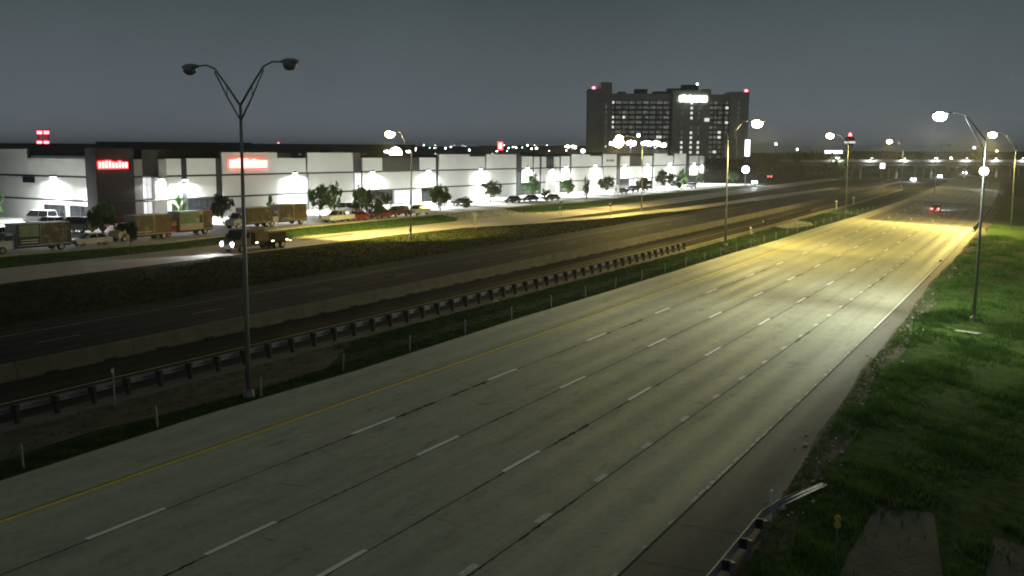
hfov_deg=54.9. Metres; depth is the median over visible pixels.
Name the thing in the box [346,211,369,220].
parked car
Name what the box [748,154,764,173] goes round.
tree
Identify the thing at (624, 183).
window
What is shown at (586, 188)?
tree
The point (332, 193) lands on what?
tree
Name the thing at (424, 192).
window
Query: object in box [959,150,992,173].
tree
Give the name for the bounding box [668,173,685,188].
tree
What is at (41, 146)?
distant building
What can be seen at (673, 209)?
slip road
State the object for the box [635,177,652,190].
tree
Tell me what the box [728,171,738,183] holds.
tree
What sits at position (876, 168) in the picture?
distant building
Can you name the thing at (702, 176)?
tree
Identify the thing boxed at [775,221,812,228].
concrete apron
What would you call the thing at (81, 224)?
parked van
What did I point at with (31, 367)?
concrete barrier
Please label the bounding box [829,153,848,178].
tree
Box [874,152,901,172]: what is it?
tree
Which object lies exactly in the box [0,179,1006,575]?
highway
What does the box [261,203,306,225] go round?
box truck
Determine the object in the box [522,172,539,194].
tree
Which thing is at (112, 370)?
delineator
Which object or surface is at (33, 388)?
median pavement
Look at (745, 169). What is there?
floodlight mast
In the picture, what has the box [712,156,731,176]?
tree
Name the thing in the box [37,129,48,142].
sign
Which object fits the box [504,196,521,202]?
parked car
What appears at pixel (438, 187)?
tree
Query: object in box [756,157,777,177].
tree
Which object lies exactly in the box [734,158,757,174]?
tree
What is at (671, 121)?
hotel
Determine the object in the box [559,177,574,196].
tree
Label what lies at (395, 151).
floodlight mast
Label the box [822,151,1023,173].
overpass
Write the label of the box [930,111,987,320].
street lamp
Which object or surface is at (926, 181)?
ground
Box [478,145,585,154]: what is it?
distant building
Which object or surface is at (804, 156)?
tree
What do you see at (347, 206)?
parked van
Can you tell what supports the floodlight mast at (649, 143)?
on the ground at (926, 181)
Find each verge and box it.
[0,184,776,268]
[735,196,1023,575]
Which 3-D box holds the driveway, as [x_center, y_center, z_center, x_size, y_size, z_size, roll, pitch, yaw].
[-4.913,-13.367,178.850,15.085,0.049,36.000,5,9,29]
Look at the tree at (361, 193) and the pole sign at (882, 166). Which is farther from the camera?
the pole sign at (882, 166)
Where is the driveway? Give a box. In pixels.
[440,208,548,220]
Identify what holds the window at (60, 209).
in the warehouse
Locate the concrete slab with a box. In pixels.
[953,330,981,334]
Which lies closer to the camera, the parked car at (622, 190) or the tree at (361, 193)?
the tree at (361, 193)
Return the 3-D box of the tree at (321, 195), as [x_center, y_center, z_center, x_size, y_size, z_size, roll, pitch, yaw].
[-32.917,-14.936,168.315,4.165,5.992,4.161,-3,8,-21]
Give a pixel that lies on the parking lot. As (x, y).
(219, 228)
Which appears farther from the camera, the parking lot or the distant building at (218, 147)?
the distant building at (218, 147)
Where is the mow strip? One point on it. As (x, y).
(52, 415)
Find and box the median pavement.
[0,182,920,423]
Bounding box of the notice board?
[614,185,618,195]
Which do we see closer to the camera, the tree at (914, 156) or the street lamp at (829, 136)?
the street lamp at (829, 136)
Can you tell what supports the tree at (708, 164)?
on the ground at (926, 181)
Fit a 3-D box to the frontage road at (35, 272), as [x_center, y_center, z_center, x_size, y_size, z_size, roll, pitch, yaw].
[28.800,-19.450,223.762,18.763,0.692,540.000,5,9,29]
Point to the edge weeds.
(815, 450)
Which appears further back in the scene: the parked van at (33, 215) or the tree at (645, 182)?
the tree at (645, 182)
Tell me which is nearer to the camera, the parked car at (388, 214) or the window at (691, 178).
the parked car at (388, 214)
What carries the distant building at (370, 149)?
on the ground at (926, 181)
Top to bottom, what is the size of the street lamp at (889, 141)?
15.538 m
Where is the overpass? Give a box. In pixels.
[780,158,1023,178]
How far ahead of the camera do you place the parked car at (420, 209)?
175.81 m
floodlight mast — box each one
[389,147,401,154]
[613,138,623,153]
[626,140,635,153]
[641,141,651,150]
[652,141,660,153]
[742,166,748,185]
[979,167,988,174]
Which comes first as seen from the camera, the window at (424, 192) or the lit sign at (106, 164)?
the lit sign at (106, 164)
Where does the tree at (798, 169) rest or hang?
on the ground at (926, 181)
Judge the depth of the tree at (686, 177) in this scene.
317.09 m
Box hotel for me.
[586,82,748,171]
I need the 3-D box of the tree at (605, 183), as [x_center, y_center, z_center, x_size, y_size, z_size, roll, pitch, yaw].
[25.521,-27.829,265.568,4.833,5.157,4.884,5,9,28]
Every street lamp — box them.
[182,58,298,397]
[384,131,412,238]
[616,135,642,210]
[723,120,764,245]
[825,134,848,211]
[886,140,903,187]
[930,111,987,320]
[933,144,951,194]
[986,132,1016,228]
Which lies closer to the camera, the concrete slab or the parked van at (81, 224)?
the concrete slab
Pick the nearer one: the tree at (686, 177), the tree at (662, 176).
the tree at (662, 176)
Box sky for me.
[0,0,1023,152]
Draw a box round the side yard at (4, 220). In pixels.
[0,216,24,226]
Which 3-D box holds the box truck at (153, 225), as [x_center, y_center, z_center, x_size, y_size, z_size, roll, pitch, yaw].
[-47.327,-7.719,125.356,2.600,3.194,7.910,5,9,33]
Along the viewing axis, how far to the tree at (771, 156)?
470.56 m
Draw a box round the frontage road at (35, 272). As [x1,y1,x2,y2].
[0,177,850,283]
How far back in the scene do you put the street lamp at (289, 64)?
45.01 m
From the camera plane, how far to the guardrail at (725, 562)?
32.04 m
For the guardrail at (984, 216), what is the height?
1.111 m
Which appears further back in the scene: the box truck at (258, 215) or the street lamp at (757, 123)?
the box truck at (258, 215)
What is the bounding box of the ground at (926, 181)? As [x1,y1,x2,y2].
[0,171,1023,327]
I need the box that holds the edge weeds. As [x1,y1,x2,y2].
[735,255,967,575]
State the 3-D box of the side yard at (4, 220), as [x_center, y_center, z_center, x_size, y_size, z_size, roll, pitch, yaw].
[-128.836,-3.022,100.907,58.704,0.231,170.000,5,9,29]
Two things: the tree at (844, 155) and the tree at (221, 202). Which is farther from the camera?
the tree at (844, 155)
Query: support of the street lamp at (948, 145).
on the highway
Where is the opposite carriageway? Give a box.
[0,178,910,364]
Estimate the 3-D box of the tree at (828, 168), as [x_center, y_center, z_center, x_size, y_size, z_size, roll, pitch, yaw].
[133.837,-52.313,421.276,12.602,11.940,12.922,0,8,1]
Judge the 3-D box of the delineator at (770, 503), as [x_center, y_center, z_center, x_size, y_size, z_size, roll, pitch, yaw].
[9.009,7.612,34.308,0.150,1.200,0.115,5,9,29]
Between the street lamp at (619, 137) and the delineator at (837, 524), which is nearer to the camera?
the delineator at (837, 524)
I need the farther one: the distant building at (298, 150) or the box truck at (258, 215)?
the distant building at (298, 150)
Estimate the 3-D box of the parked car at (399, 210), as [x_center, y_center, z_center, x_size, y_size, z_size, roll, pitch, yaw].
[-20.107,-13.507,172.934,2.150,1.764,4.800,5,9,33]
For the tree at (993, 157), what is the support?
on the ground at (926, 181)
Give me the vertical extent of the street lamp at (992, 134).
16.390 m
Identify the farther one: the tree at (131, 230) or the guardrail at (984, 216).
the guardrail at (984, 216)
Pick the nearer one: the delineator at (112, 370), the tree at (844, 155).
the delineator at (112, 370)
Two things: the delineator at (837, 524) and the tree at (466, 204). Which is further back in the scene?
the tree at (466, 204)
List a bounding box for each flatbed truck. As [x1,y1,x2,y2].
[220,227,291,252]
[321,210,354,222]
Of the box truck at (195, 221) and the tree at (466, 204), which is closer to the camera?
the box truck at (195, 221)
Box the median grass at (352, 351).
[0,189,924,477]
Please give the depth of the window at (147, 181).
159.00 m
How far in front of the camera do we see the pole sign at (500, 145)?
514.37 m
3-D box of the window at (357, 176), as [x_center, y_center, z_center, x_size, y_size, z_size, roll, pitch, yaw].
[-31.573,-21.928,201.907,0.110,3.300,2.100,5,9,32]
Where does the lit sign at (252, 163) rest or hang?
attached to the warehouse
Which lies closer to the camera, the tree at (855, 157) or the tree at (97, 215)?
the tree at (97, 215)
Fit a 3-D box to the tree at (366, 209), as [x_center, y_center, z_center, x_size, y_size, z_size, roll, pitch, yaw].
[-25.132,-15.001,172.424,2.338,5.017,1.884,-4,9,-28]
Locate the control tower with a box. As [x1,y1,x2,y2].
[844,133,854,152]
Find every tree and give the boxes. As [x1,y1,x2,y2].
[0,194,3,212]
[83,200,117,233]
[121,220,137,244]
[167,191,186,210]
[210,193,234,223]
[266,195,274,206]
[307,183,330,217]
[325,180,342,210]
[351,185,368,210]
[352,195,359,211]
[364,188,373,213]
[371,190,392,218]
[428,185,448,208]
[429,188,450,210]
[456,196,470,207]
[481,179,502,202]
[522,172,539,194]
[540,188,554,200]
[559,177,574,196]
[578,175,592,198]
[597,176,614,193]
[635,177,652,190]
[655,169,674,189]
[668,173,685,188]
[679,166,689,186]
[695,172,710,185]
[705,160,717,174]
[710,164,725,175]
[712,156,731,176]
[725,159,735,172]
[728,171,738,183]
[731,159,751,176]
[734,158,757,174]
[740,152,764,173]
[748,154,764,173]
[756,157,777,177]
[763,152,782,175]
[778,152,793,173]
[786,151,814,177]
[787,151,821,178]
[812,152,839,178]
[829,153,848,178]
[835,153,852,176]
[847,155,869,176]
[854,153,874,175]
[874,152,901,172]
[902,151,931,168]
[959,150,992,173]
[981,153,1008,174]
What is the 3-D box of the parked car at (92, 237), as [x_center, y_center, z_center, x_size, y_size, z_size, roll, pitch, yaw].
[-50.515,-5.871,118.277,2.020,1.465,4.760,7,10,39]
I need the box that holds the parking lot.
[0,182,759,254]
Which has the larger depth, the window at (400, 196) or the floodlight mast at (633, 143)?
the floodlight mast at (633, 143)
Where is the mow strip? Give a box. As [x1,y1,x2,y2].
[0,189,903,432]
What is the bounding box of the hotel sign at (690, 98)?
[679,95,706,101]
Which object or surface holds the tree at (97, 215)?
on the ground at (926, 181)
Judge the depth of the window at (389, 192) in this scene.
208.93 m
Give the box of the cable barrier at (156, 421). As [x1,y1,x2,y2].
[0,205,874,468]
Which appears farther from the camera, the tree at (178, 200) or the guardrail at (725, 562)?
the tree at (178, 200)
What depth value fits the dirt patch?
45.03 m
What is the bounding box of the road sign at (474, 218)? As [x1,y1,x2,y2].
[473,212,475,227]
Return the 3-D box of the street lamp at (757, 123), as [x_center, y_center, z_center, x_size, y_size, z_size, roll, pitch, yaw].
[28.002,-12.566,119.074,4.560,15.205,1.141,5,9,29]
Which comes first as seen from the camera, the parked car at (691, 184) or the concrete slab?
the concrete slab
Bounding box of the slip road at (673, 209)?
[470,188,837,226]
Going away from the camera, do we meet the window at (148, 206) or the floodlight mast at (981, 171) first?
the window at (148, 206)
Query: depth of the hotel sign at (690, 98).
573.57 m
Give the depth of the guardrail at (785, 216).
168.87 m
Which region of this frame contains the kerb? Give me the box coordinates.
[0,184,759,256]
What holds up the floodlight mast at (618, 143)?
on the ground at (926, 181)
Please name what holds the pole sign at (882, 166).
on the opposite carriageway
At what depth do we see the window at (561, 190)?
273.76 m
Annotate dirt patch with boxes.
[0,343,351,460]
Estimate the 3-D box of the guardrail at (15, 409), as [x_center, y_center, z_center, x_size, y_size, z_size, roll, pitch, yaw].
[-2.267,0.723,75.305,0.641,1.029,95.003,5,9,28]
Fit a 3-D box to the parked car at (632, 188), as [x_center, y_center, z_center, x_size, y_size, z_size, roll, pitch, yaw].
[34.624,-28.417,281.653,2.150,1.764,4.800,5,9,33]
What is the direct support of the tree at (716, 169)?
on the ground at (926, 181)
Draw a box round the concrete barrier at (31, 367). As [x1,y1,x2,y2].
[0,180,900,383]
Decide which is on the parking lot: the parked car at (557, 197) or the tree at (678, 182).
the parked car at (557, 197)
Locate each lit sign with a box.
[97,160,127,168]
[229,158,266,168]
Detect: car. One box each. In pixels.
[34,216,64,221]
[71,232,112,245]
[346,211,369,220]
[370,210,392,218]
[389,205,409,216]
[408,204,430,214]
[450,198,472,204]
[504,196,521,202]
[522,195,538,201]
[546,194,560,200]
[619,188,627,193]
[627,185,638,191]
[686,182,696,187]
[930,204,941,211]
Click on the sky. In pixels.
(473, 73)
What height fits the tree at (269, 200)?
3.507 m
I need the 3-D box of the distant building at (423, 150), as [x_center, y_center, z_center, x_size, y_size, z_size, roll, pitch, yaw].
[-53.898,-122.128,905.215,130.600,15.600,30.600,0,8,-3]
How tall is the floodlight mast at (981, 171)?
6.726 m
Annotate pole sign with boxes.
[497,141,502,153]
[744,139,750,180]
[824,150,842,173]
[879,163,885,180]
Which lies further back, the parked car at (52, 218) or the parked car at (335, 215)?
the parked car at (335, 215)
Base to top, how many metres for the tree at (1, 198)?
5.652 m
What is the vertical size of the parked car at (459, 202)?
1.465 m
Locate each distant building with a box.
[0,143,95,157]
[95,142,251,157]
[251,144,315,157]
[316,144,415,154]
[415,146,478,154]
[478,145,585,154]
[749,153,898,172]
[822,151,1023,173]
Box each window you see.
[22,176,34,182]
[44,204,65,218]
[70,205,87,215]
[142,177,151,198]
[144,202,152,213]
[188,198,216,215]
[354,173,361,188]
[354,190,392,204]
[394,189,409,203]
[421,188,432,201]
[521,184,538,194]
[560,182,568,192]
[620,179,628,187]
[689,176,696,182]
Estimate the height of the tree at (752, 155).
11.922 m
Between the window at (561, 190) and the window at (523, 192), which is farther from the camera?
the window at (561, 190)
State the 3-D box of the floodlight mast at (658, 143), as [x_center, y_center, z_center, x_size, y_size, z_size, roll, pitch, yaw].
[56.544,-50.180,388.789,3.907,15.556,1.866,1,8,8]
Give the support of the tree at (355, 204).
on the ground at (926, 181)
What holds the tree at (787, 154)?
on the ground at (926, 181)
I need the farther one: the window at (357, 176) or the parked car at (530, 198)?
the parked car at (530, 198)
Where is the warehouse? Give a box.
[0,148,705,223]
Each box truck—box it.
[0,220,71,254]
[108,213,171,241]
[158,210,212,236]
[224,206,272,227]
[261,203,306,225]
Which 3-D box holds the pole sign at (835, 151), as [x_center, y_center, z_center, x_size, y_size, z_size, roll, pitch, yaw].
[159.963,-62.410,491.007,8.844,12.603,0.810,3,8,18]
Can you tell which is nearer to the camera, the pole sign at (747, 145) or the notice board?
the notice board
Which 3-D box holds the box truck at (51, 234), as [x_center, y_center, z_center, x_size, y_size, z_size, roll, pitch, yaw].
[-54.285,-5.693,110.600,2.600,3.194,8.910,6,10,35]
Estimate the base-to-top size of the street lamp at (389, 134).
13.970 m
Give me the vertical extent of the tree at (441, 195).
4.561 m
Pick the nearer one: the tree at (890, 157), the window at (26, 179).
the window at (26, 179)
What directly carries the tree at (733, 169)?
on the ground at (926, 181)
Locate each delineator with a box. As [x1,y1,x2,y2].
[111,368,115,405]
[769,490,772,521]
[834,515,840,560]
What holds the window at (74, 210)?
in the warehouse
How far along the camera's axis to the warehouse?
181.63 m
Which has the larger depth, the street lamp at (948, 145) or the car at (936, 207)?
the street lamp at (948, 145)
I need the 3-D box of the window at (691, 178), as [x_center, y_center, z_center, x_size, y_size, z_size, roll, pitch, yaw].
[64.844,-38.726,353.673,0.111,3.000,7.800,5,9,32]
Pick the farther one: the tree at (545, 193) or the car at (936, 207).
the tree at (545, 193)
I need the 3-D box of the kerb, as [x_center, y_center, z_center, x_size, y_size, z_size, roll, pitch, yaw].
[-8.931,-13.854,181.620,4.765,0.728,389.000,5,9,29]
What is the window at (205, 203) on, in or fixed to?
in the warehouse
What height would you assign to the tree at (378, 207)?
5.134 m
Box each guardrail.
[0,243,685,423]
[706,483,827,575]
[763,209,810,224]
[972,193,999,231]
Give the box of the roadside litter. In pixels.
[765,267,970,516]
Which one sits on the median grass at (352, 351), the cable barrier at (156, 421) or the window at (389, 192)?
the cable barrier at (156, 421)
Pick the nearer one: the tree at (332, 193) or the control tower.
the tree at (332, 193)
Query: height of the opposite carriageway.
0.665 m
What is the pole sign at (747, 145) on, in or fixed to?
on the ground at (926, 181)
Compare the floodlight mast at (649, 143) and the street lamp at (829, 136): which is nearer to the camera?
the street lamp at (829, 136)
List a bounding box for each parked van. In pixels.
[22,209,57,221]
[64,216,97,232]
[330,202,360,213]
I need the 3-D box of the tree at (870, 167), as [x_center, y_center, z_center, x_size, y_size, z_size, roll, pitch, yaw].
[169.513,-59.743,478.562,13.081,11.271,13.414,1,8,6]
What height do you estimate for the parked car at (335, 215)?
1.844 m
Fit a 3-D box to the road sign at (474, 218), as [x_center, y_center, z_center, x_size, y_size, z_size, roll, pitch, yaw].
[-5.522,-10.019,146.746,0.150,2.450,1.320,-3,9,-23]
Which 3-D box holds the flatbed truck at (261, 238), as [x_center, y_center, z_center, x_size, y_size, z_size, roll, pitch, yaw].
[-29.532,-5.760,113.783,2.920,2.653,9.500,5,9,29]
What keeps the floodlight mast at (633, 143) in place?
on the ground at (926, 181)

